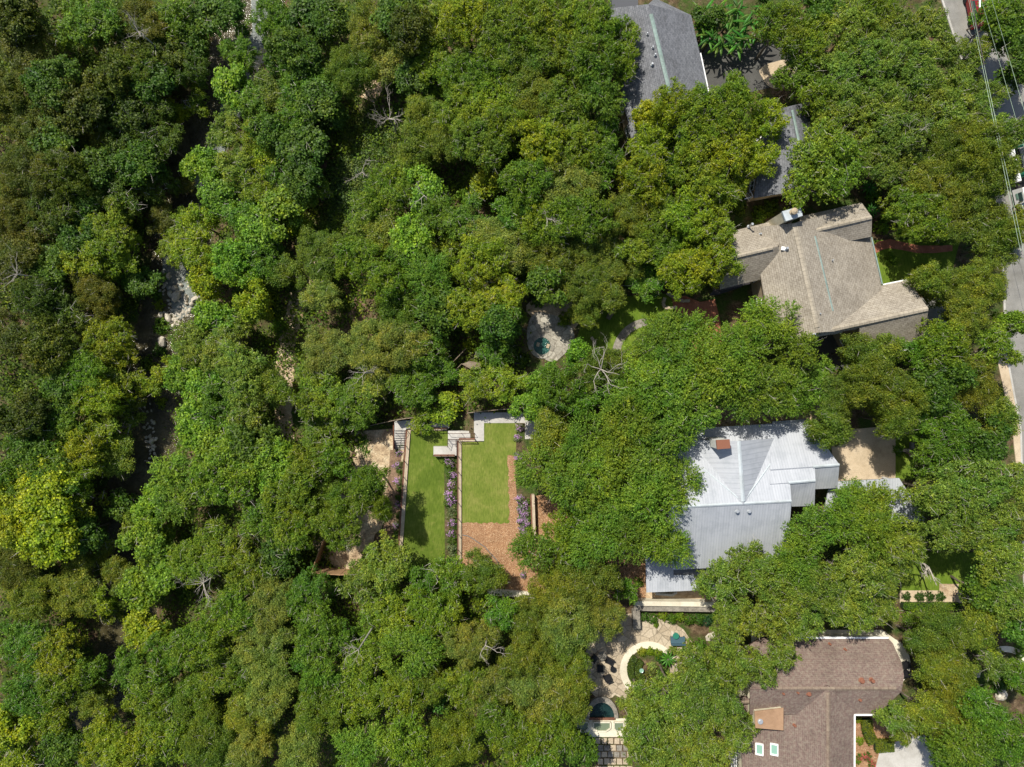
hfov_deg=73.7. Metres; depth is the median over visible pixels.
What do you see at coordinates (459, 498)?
retaining wall
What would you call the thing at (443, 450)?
stair platform
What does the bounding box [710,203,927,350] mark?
shingle house
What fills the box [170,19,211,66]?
broadleaf tree
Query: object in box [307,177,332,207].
oak tree
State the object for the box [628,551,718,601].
side yard
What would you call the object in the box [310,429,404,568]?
dirt yard
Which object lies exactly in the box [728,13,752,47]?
banana plant
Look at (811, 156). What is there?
oak tree
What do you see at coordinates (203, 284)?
broadleaf tree
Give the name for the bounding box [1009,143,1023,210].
utility truck
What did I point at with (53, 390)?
broadleaf tree
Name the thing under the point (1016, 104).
side street
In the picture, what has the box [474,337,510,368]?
oak tree
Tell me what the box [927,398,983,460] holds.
oak tree
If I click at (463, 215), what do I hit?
oak tree
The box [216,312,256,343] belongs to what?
oak tree
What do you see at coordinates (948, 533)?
oak tree
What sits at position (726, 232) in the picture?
oak tree
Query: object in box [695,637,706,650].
bush
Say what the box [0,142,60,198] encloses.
cedar tree
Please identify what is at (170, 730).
oak tree
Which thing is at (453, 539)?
shrub
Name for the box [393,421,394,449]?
edging plate
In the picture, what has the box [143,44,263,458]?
creek cobbles
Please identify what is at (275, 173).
oak tree
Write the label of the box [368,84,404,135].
bare tree
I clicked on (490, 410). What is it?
wooden fence
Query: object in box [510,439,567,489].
elm tree
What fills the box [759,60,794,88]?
tan garden bed
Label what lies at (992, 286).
cedar tree
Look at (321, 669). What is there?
oak tree
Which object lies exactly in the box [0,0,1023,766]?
ground
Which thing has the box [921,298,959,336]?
drive
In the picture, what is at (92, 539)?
broadleaf tree
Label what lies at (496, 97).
oak tree
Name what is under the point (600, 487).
elm tree
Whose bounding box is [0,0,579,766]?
undergrowth
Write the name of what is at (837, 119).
oak tree
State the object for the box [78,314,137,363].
oak tree
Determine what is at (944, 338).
oak tree
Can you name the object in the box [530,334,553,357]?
pond coping
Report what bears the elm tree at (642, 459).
on the ground at (730, 304)
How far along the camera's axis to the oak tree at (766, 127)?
74.14 m
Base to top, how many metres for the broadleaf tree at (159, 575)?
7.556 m
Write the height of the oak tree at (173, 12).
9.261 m
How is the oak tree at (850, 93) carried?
on the ground at (730, 304)
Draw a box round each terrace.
[527,312,574,361]
[575,718,625,736]
[889,638,910,680]
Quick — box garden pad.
[939,584,958,595]
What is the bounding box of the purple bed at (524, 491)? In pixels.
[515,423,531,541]
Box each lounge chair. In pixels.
[590,654,598,663]
[597,664,603,672]
[603,673,611,683]
[605,656,613,665]
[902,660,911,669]
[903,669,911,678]
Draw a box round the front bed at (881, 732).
[855,715,896,766]
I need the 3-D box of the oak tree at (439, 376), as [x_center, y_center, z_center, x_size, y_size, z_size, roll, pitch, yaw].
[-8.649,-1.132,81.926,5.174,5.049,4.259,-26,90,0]
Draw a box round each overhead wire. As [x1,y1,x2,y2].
[969,3,1020,250]
[970,0,1022,247]
[971,0,983,63]
[981,0,1023,145]
[992,1,1023,107]
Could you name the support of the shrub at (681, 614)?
on the ground at (730, 304)
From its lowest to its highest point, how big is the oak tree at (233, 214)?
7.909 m
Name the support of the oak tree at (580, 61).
on the ground at (730, 304)
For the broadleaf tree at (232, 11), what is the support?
on the ground at (730, 304)
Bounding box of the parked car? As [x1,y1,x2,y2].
[963,0,983,29]
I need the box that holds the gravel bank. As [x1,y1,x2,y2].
[249,48,266,81]
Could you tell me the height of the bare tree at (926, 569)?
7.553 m
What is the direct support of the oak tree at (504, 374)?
on the ground at (730, 304)
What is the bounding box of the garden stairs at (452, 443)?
[447,441,456,446]
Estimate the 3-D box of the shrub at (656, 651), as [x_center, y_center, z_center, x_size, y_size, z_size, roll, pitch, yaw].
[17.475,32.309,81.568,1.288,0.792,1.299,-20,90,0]
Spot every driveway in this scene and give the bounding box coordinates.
[698,38,799,92]
[876,735,932,766]
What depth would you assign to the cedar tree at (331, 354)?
80.10 m
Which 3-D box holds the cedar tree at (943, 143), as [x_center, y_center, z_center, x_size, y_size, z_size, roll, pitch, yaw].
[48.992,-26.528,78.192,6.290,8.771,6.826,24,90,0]
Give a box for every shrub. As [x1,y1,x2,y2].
[392,477,402,486]
[392,521,399,529]
[393,461,402,469]
[394,448,401,456]
[442,457,456,469]
[443,497,455,508]
[444,490,456,500]
[446,469,455,479]
[446,528,454,537]
[446,535,456,544]
[446,541,456,552]
[447,479,456,489]
[447,504,456,512]
[447,512,455,520]
[447,518,456,528]
[513,434,522,440]
[513,451,521,460]
[514,494,524,504]
[515,423,525,431]
[516,504,522,512]
[516,513,525,525]
[518,525,527,532]
[520,501,528,510]
[520,508,529,517]
[520,570,525,578]
[521,517,530,526]
[637,647,646,656]
[640,611,649,621]
[644,669,659,682]
[645,646,653,655]
[646,661,657,670]
[647,612,657,624]
[653,648,662,658]
[656,649,671,665]
[657,611,668,621]
[657,666,667,679]
[666,612,677,624]
[675,612,686,622]
[684,613,695,625]
[692,612,705,625]
[701,615,712,626]
[855,756,861,764]
[856,716,861,723]
[856,736,863,745]
[856,753,862,759]
[862,751,871,762]
[868,759,875,766]
[901,592,910,600]
[915,591,924,601]
[924,591,935,601]
[935,591,946,601]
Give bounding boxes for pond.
[534,338,549,353]
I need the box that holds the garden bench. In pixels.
[670,636,685,645]
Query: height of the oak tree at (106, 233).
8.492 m
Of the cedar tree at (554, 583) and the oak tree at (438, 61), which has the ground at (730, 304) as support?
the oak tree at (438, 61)
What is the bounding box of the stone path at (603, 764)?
[590,737,633,766]
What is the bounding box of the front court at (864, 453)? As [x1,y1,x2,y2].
[831,427,914,480]
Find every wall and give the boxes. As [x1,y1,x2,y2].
[398,429,411,545]
[423,428,447,429]
[433,454,454,455]
[457,440,461,566]
[458,438,474,441]
[487,588,545,597]
[530,494,535,539]
[631,598,717,628]
[661,297,676,309]
[666,291,689,302]
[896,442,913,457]
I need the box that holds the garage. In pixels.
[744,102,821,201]
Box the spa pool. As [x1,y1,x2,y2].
[585,696,617,719]
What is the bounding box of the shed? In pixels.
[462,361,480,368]
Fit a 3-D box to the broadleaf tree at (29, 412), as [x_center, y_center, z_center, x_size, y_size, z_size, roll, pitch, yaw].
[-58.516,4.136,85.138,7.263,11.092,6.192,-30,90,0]
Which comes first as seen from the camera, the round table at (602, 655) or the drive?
the round table at (602, 655)
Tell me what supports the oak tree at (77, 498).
on the ground at (730, 304)
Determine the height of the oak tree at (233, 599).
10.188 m
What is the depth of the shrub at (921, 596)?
81.64 m
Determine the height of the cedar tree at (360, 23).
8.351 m
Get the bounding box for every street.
[944,0,1023,463]
[996,84,1023,119]
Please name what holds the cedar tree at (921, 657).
on the ground at (730, 304)
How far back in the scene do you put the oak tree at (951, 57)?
75.30 m
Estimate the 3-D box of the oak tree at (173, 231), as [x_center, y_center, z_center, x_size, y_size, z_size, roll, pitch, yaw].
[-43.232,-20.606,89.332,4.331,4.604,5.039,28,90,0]
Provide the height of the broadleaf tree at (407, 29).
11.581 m
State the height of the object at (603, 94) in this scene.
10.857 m
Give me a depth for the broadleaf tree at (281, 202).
81.20 m
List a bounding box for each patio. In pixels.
[584,645,621,697]
[586,613,708,698]
[671,296,720,356]
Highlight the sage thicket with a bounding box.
[315,108,401,284]
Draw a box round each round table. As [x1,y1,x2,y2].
[597,651,606,660]
[610,666,615,671]
[673,632,678,638]
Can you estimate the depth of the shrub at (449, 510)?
83.01 m
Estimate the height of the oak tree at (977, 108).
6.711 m
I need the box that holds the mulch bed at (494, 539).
[461,455,532,590]
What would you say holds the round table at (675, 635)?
on the patio at (626, 640)
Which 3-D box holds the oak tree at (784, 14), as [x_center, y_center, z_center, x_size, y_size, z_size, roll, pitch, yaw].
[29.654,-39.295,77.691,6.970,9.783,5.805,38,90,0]
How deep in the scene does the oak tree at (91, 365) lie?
82.86 m
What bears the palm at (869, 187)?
on the ground at (730, 304)
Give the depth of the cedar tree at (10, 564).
83.39 m
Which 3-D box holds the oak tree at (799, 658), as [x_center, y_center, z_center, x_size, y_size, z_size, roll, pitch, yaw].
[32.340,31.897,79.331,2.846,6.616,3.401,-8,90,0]
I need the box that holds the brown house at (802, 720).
[730,633,903,766]
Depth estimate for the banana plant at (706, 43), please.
79.05 m
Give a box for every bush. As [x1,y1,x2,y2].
[139,354,157,374]
[147,287,161,301]
[151,341,167,356]
[152,299,166,311]
[152,317,171,336]
[154,397,167,409]
[268,290,278,306]
[270,315,287,332]
[319,221,334,235]
[336,296,352,313]
[386,78,400,91]
[455,188,468,204]
[462,338,475,351]
[475,358,486,370]
[484,190,502,200]
[515,353,530,368]
[528,294,543,308]
[556,311,572,329]
[633,577,643,587]
[666,645,677,656]
[683,638,696,648]
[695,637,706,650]
[729,196,746,216]
[751,205,770,223]
[762,199,778,216]
[864,189,882,206]
[872,219,888,234]
[884,251,898,265]
[893,444,903,455]
[901,608,920,624]
[930,236,948,245]
[987,643,1003,657]
[988,676,1007,693]
[1009,657,1023,675]
[1013,643,1023,658]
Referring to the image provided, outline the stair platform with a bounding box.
[433,446,456,455]
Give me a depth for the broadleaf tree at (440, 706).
80.27 m
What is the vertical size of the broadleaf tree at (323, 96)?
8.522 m
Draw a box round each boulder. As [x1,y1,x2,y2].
[158,336,165,346]
[165,312,171,322]
[171,291,180,302]
[191,296,199,301]
[705,632,719,640]
[995,690,1007,700]
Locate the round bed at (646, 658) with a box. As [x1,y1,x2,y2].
[627,649,669,689]
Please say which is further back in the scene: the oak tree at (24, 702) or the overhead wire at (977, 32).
the oak tree at (24, 702)
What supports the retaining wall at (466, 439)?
on the ground at (730, 304)
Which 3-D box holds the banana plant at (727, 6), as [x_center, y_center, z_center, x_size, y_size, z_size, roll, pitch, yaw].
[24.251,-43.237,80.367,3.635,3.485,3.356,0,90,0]
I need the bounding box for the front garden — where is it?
[959,631,1023,711]
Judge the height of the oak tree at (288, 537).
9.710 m
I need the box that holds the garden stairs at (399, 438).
[393,431,405,449]
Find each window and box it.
[625,125,629,139]
[749,179,754,192]
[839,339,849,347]
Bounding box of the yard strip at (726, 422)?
[690,400,822,427]
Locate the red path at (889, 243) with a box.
[874,239,951,252]
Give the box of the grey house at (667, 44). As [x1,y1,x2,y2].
[609,0,712,146]
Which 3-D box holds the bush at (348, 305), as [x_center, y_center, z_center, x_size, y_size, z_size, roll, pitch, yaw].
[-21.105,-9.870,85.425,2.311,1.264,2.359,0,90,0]
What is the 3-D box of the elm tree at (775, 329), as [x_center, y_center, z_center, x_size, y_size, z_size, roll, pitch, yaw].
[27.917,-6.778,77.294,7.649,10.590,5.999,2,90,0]
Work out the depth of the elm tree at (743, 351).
72.35 m
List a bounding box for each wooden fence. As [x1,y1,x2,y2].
[312,539,326,570]
[313,565,355,575]
[467,407,520,412]
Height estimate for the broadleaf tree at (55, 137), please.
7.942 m
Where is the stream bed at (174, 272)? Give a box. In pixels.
[162,254,200,319]
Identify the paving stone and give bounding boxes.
[598,745,602,750]
[602,738,606,743]
[604,745,609,750]
[604,758,609,763]
[608,738,612,743]
[608,751,612,756]
[610,758,615,764]
[611,745,615,750]
[614,738,618,743]
[616,745,621,750]
[617,758,621,764]
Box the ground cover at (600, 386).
[448,0,1003,766]
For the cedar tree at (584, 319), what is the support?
on the ground at (730, 304)
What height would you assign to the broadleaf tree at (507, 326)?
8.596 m
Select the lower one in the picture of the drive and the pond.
the pond
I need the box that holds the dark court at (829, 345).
[780,335,856,369]
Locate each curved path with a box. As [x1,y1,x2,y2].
[613,319,646,348]
[620,641,673,688]
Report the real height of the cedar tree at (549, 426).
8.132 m
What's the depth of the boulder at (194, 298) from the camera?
90.51 m
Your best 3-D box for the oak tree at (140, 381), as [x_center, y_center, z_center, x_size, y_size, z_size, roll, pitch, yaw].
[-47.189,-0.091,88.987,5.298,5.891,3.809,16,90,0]
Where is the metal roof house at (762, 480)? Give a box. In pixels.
[645,419,925,595]
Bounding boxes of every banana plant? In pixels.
[691,0,713,37]
[693,24,715,41]
[696,26,724,51]
[702,26,735,57]
[704,22,725,39]
[708,0,736,25]
[720,8,744,32]
[722,33,751,59]
[725,0,748,30]
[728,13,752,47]
[730,28,754,54]
[740,4,760,33]
[750,23,769,45]
[751,3,770,28]
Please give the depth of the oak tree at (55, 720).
84.10 m
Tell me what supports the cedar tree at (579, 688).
on the ground at (730, 304)
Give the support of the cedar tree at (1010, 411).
on the ground at (730, 304)
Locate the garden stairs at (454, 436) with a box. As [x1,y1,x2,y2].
[448,433,473,439]
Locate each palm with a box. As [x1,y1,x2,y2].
[659,650,676,667]
[860,178,876,194]
[865,201,879,217]
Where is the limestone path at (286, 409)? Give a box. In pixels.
[273,233,317,463]
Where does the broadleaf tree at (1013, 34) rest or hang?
on the ground at (730, 304)
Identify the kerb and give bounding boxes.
[941,0,1023,602]
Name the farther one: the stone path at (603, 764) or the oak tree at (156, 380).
the oak tree at (156, 380)
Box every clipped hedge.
[627,654,637,681]
[634,658,644,681]
[860,717,877,745]
[873,737,895,753]
[900,601,962,610]
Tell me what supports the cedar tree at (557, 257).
on the ground at (730, 304)
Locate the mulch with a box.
[533,495,645,598]
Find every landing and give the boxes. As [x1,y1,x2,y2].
[394,419,449,430]
[448,430,468,440]
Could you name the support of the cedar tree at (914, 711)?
on the ground at (730, 304)
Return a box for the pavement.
[997,354,1020,473]
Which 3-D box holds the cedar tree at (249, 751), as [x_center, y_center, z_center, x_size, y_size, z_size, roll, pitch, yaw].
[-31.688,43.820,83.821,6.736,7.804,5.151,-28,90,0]
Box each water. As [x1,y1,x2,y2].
[50,0,284,766]
[193,0,272,188]
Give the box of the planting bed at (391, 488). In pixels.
[381,450,401,543]
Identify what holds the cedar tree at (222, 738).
on the ground at (730, 304)
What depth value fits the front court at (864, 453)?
81.97 m
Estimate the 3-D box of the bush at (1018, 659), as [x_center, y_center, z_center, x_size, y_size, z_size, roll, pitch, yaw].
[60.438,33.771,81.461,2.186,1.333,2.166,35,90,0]
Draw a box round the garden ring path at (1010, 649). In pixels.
[985,646,1023,659]
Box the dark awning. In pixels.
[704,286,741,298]
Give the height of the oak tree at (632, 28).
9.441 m
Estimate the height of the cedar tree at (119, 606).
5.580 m
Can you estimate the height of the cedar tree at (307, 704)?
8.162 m
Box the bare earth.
[359,31,385,102]
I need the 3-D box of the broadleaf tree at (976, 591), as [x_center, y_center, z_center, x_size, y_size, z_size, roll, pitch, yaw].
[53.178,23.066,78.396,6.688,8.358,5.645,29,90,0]
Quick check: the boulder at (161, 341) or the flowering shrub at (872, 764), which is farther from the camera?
the boulder at (161, 341)
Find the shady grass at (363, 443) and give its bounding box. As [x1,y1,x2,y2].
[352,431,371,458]
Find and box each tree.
[0,0,54,52]
[0,24,66,74]
[0,64,42,126]
[0,95,49,157]
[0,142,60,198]
[0,189,42,238]
[0,225,48,257]
[0,238,46,283]
[0,252,64,288]
[0,307,28,359]
[0,388,55,441]
[0,433,52,477]
[0,460,19,497]
[0,473,54,526]
[0,504,33,551]
[0,546,41,591]
[0,566,57,622]
[0,618,61,673]
[0,669,54,720]
[0,702,41,750]
[0,729,43,766]
[4,490,84,568]
[8,272,64,327]
[12,438,81,495]
[13,448,95,515]
[14,622,89,684]
[16,317,77,375]
[18,54,84,113]
[18,696,77,743]
[22,185,80,239]
[26,113,86,154]
[26,240,70,290]
[31,145,96,196]
[31,287,89,332]
[31,653,94,709]
[31,720,94,766]
[34,370,83,421]
[34,390,88,447]
[38,72,109,137]
[41,550,102,620]
[49,0,128,53]
[49,325,96,369]
[51,428,106,481]
[52,217,100,254]
[52,237,109,283]
[57,348,121,393]
[60,180,105,226]
[60,482,109,520]
[63,508,113,553]
[67,674,114,721]
[68,373,137,418]
[68,649,116,689]
[69,272,122,319]
[71,143,123,194]
[74,120,121,151]
[74,704,129,766]
[77,195,135,263]
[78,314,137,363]
[79,51,128,108]
[79,407,134,453]
[80,582,117,621]
[87,173,145,220]
[87,432,136,480]
[89,671,116,698]
[90,537,119,571]
[93,21,152,63]
[94,228,142,282]
[97,363,132,401]
[98,598,127,624]
[99,715,167,766]
[100,123,154,154]
[100,487,138,523]
[100,554,139,595]
[101,93,149,134]
[103,331,141,374]
[108,38,165,91]
[109,649,149,691]
[110,644,148,676]
[112,138,169,188]
[113,0,177,43]
[113,402,147,430]
[115,522,178,569]
[115,566,161,613]
[117,510,137,538]
[118,263,164,300]
[120,660,181,723]
[121,608,173,652]
[122,389,149,411]
[123,9,176,68]
[125,55,178,105]
[126,367,163,396]
[130,482,172,515]
[130,504,173,536]
[135,702,194,765]
[137,167,181,203]
[138,121,185,164]
[140,0,192,41]
[140,89,181,126]
[140,548,185,597]
[141,30,195,69]
[142,620,187,677]
[143,355,171,386]
[144,447,200,501]
[145,200,175,235]
[151,476,214,526]
[156,236,191,269]
[159,206,187,240]
[159,352,209,394]
[161,96,191,123]
[162,227,216,274]
[165,537,216,588]
[165,663,219,729]
[166,320,222,366]
[167,614,232,671]
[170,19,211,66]
[170,203,221,244]
[172,174,195,197]
[173,50,213,90]
[173,396,226,450]
[174,567,220,606]
[178,702,237,766]
[179,0,223,37]
[179,144,223,183]
[180,364,225,402]
[181,80,210,118]
[185,264,227,301]
[185,439,259,508]
[189,299,238,334]
[192,416,235,471]
[193,514,258,576]
[195,172,243,218]
[196,379,247,432]
[198,325,250,373]
[198,585,261,642]
[198,636,254,695]
[206,102,242,150]
[206,237,267,288]
[211,61,254,109]
[213,144,258,191]
[214,0,252,38]
[214,337,269,409]
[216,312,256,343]
[217,33,259,75]
[218,199,259,238]
[221,677,277,739]
[223,724,277,766]
[224,393,267,430]
[224,547,278,592]
[227,421,281,465]
[231,277,273,323]
[231,617,297,669]
[234,434,295,496]
[235,79,273,123]
[236,201,284,257]
[236,498,279,540]
[238,119,261,157]
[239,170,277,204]
[243,111,289,154]
[244,0,304,54]
[244,238,285,280]
[244,572,295,636]
[244,657,303,724]
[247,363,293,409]
[249,144,287,178]
[252,60,289,114]
[256,466,321,521]
[256,536,305,583]
[258,184,308,243]
[259,503,320,554]
[262,24,324,80]
[263,154,293,187]
[264,252,307,290]
[272,122,329,169]
[274,707,321,766]
[275,62,329,103]
[276,97,309,137]
[278,213,313,239]
[280,0,325,48]
[280,157,322,206]
[281,443,339,485]
[285,560,338,617]
[287,389,327,420]
[288,638,345,694]
[291,603,356,657]
[291,679,348,736]
[293,224,345,282]
[293,353,326,387]
[294,73,350,130]
[297,369,352,426]
[298,277,344,313]
[298,415,339,455]
[300,324,353,372]
[304,107,336,136]
[305,471,351,516]
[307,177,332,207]
[310,495,366,552]
[311,0,351,49]
[316,436,352,478]
[323,42,380,101]
[328,399,378,435]
[328,674,386,725]
[330,717,391,766]
[333,234,387,285]
[335,372,384,429]
[335,558,377,606]
[336,628,397,685]
[337,317,389,383]
[338,622,375,663]
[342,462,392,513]
[343,281,372,336]
[345,156,374,189]
[346,0,388,65]
[346,186,397,237]
[347,365,374,390]
[354,580,418,647]
[358,361,407,401]
[360,157,418,214]
[360,210,411,259]
[360,528,412,595]
[365,255,411,304]
[368,36,403,88]
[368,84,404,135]
[368,317,433,371]
[368,491,395,522]
[369,0,417,50]
[371,661,425,721]
[374,285,424,333]
[376,625,446,679]
[376,705,434,766]
[383,222,434,282]
[386,1,436,59]
[386,361,439,412]
[388,212,435,269]
[393,52,441,98]
[394,142,433,186]
[398,115,436,166]
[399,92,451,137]
[401,162,449,215]
[401,583,446,639]
[403,246,452,309]
[403,320,451,370]
[405,401,435,436]
[407,43,460,97]
[408,564,439,598]
[409,182,427,210]
[411,192,466,239]
[412,0,474,59]
[412,661,450,712]
[413,283,457,337]
[419,675,450,714]
[420,115,471,166]
[420,234,475,281]
[422,353,459,386]
[422,597,465,637]
[422,704,484,766]
[424,552,479,602]
[429,389,463,427]
[430,662,487,712]
[436,79,486,133]
[437,45,487,106]
[438,0,491,48]
[441,190,487,240]
[442,617,502,670]
[446,264,501,332]
[450,233,510,288]
[451,113,512,174]
[458,363,493,404]
[459,545,509,595]
[463,215,514,262]
[465,655,515,715]
[466,162,503,199]
[467,35,518,94]
[470,72,523,125]
[471,0,524,55]
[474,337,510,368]
[475,695,528,756]
[476,298,522,343]
[480,633,506,664]
[482,362,528,406]
[482,593,519,633]
[485,102,529,153]
[486,272,529,316]
[489,226,531,275]
[491,191,541,231]
[494,334,516,364]
[495,629,553,680]
[497,154,554,211]
[498,33,535,90]
[500,0,556,53]
[501,705,545,766]
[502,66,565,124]
[502,199,537,240]
[506,113,570,169]
[507,390,547,423]
[507,524,557,573]
[507,660,569,725]
[508,593,551,644]
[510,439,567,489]
[513,310,529,338]
[516,744,564,766]
[517,194,576,249]
[519,232,577,289]
[521,260,570,307]
[522,359,558,400]
[524,21,573,84]
[526,558,576,611]
[529,405,574,461]
[530,0,589,53]
[533,151,603,217]
[534,630,592,684]
[535,362,584,411]
[535,541,571,577]
[536,701,584,762]
[537,72,593,128]
[537,452,598,515]
[538,505,587,564]
[538,589,599,654]
[541,115,599,169]
[552,261,601,314]
[555,408,609,467]
[555,684,592,726]
[557,665,598,701]
[558,557,624,612]
[561,31,620,98]
[561,509,632,572]
[562,336,592,369]
[563,725,599,766]
[564,226,610,271]
[564,383,601,418]
[564,441,630,499]
[565,187,619,243]
[565,299,601,333]
[572,0,630,55]
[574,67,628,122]
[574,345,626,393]
[578,152,617,197]
[582,228,645,285]
[583,480,639,534]
[583,592,627,642]
[584,335,628,395]
[586,135,626,174]
[588,117,621,144]
[591,269,626,314]
[595,377,643,421]
[595,389,658,463]
[596,417,681,491]
[598,13,643,65]
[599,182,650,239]
[601,38,641,89]
[605,509,665,565]
[609,356,683,422]
[611,576,638,604]
[612,147,671,207]
[612,221,674,270]
[615,340,670,392]
[615,678,662,722]
[617,692,671,761]
[618,460,688,538]
[622,732,682,766]
[625,123,675,165]
[625,261,664,303]
[627,306,686,365]
[629,98,667,133]
[631,188,675,245]
[641,516,695,568]
[645,334,711,387]
[647,665,699,717]
[648,76,698,128]
[648,416,697,457]
[652,228,697,278]
[653,149,688,189]
[653,358,724,443]
[655,693,718,757]
[656,245,711,301]
[660,184,716,250]
[663,109,717,175]
[665,308,719,346]
[668,150,737,207]
[668,454,706,510]
[672,644,718,690]
[674,645,728,721]
[676,80,729,137]
[676,334,762,405]
[679,726,732,766]
[688,2,727,30]
[691,555,749,605]
[693,211,740,261]
[693,681,747,732]
[695,241,747,288]
[697,118,754,176]
[702,186,739,220]
[703,320,773,383]
[707,632,759,695]
[708,357,794,427]
[709,595,762,643]
[711,67,766,137]
[717,713,751,758]
[722,163,754,200]
[724,535,764,588]
[731,294,803,346]
[733,712,760,739]
[739,551,791,612]
[742,644,784,689]
[743,136,783,178]
[743,601,782,642]
[746,97,791,142]
[750,0,810,61]
[753,0,776,17]
[754,578,807,633]
[756,357,809,419]
[762,632,796,673]
[765,326,822,376]
[767,594,825,644]
[768,533,824,587]
[769,51,824,96]
[780,501,833,557]
[781,9,832,71]
[781,114,870,210]
[784,368,830,416]
[788,73,840,117]
[791,654,805,676]
[793,558,847,618]
[798,404,855,453]
[799,0,845,31]
[806,489,868,547]
[808,102,848,143]
[809,353,835,378]
[812,369,864,428]
[812,579,878,635]
[816,36,866,99]
[816,543,888,602]
[820,0,883,54]
[824,77,874,128]
[829,476,873,510]
[830,332,885,369]
[840,352,911,410]
[841,0,899,40]
[844,119,880,167]
[846,479,897,522]
[847,503,903,561]
[850,75,911,142]
[850,332,910,372]
[851,551,912,605]
[852,35,904,96]
[854,141,917,190]
[857,401,922,440]
[859,594,901,625]
[862,375,930,428]
[866,106,935,160]
[867,0,922,55]
[871,511,928,570]
[871,699,911,734]
[872,115,931,157]
[872,182,921,221]
[881,37,945,97]
[885,66,956,122]
[885,191,952,244]
[888,719,918,751]
[892,150,942,191]
[894,460,983,521]
[895,612,946,665]
[897,154,960,210]
[897,335,942,371]
[899,684,958,735]
[902,259,954,303]
[905,358,978,416]
[905,402,953,443]
[905,435,969,479]
[905,600,974,662]
[905,650,959,690]
[907,5,955,43]
[909,317,971,369]
[911,505,984,553]
[914,682,976,739]
[916,92,986,139]
[916,557,944,587]
[917,266,975,308]
[918,193,990,245]
[919,734,965,766]
[921,118,979,173]
[924,60,977,107]
[924,641,979,701]
[925,710,1005,766]
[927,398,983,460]
[928,28,973,73]
[932,164,994,212]
[932,292,993,349]
[943,454,1017,519]
[945,34,995,73]
[946,353,1003,412]
[947,116,1017,180]
[950,564,1012,616]
[951,70,986,97]
[951,681,1012,742]
[952,254,1009,304]
[953,596,1001,655]
[957,324,1023,370]
[959,501,1022,551]
[960,152,1023,197]
[960,227,1023,265]
[962,409,1014,463]
[962,539,1023,586]
[963,194,1012,235]
[965,89,993,125]
[965,215,1023,249]
[965,649,1014,687]
[966,0,994,34]
[967,0,1023,40]
[968,79,1011,111]
[968,395,1023,436]
[974,709,1023,766]
[979,310,1023,338]
[982,460,1023,504]
[982,494,1023,543]
[984,0,1023,57]
[984,112,1019,135]
[985,37,1023,97]
[987,115,1023,153]
[988,576,1023,630]
[995,616,1023,646]
[999,657,1023,695]
[1011,201,1023,228]
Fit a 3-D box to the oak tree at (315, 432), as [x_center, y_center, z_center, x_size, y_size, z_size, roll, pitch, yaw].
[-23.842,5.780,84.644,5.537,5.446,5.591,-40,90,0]
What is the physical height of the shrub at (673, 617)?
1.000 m
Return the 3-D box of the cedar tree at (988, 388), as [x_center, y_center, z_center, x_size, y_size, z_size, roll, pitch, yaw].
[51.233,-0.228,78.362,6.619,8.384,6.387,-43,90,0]
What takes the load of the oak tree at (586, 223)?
on the ground at (730, 304)
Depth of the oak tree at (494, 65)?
74.56 m
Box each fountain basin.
[577,721,588,731]
[593,721,610,731]
[613,721,624,731]
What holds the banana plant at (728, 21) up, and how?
on the ground at (730, 304)
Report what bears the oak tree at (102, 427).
on the ground at (730, 304)
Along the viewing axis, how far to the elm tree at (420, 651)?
76.94 m
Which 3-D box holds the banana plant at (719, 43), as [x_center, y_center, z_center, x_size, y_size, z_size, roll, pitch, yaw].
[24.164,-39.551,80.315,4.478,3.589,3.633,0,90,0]
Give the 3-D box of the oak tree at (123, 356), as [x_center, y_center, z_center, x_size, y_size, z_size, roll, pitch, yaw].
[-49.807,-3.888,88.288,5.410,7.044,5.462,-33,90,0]
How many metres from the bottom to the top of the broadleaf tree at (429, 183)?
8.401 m
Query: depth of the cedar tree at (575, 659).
75.39 m
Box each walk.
[474,412,536,440]
[526,288,578,329]
[817,630,892,637]
[900,590,969,602]
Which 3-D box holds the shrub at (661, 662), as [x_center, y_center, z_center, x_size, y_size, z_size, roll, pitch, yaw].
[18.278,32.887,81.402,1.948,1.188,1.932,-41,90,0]
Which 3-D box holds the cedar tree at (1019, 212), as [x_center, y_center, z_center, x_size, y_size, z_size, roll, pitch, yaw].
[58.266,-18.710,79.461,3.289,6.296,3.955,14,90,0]
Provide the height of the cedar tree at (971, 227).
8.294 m
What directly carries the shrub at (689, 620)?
on the ground at (730, 304)
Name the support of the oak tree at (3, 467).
on the ground at (730, 304)
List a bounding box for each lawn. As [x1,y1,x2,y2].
[399,430,447,574]
[462,423,516,523]
[577,293,676,349]
[873,240,959,284]
[895,434,914,479]
[900,552,977,589]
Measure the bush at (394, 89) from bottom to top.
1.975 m
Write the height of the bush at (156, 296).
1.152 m
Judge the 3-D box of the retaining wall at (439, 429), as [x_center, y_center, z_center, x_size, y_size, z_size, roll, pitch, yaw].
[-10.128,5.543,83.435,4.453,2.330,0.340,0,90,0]
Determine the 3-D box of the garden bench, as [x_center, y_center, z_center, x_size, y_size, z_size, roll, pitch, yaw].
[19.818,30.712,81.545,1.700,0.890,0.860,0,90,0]
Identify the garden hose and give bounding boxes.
[463,535,498,564]
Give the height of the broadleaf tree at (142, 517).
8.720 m
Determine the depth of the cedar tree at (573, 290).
76.29 m
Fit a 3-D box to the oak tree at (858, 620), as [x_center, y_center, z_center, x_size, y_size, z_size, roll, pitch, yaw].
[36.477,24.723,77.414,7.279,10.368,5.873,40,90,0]
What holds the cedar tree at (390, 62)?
on the ground at (730, 304)
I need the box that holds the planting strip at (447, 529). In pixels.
[444,455,458,566]
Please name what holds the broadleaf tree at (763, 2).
on the ground at (730, 304)

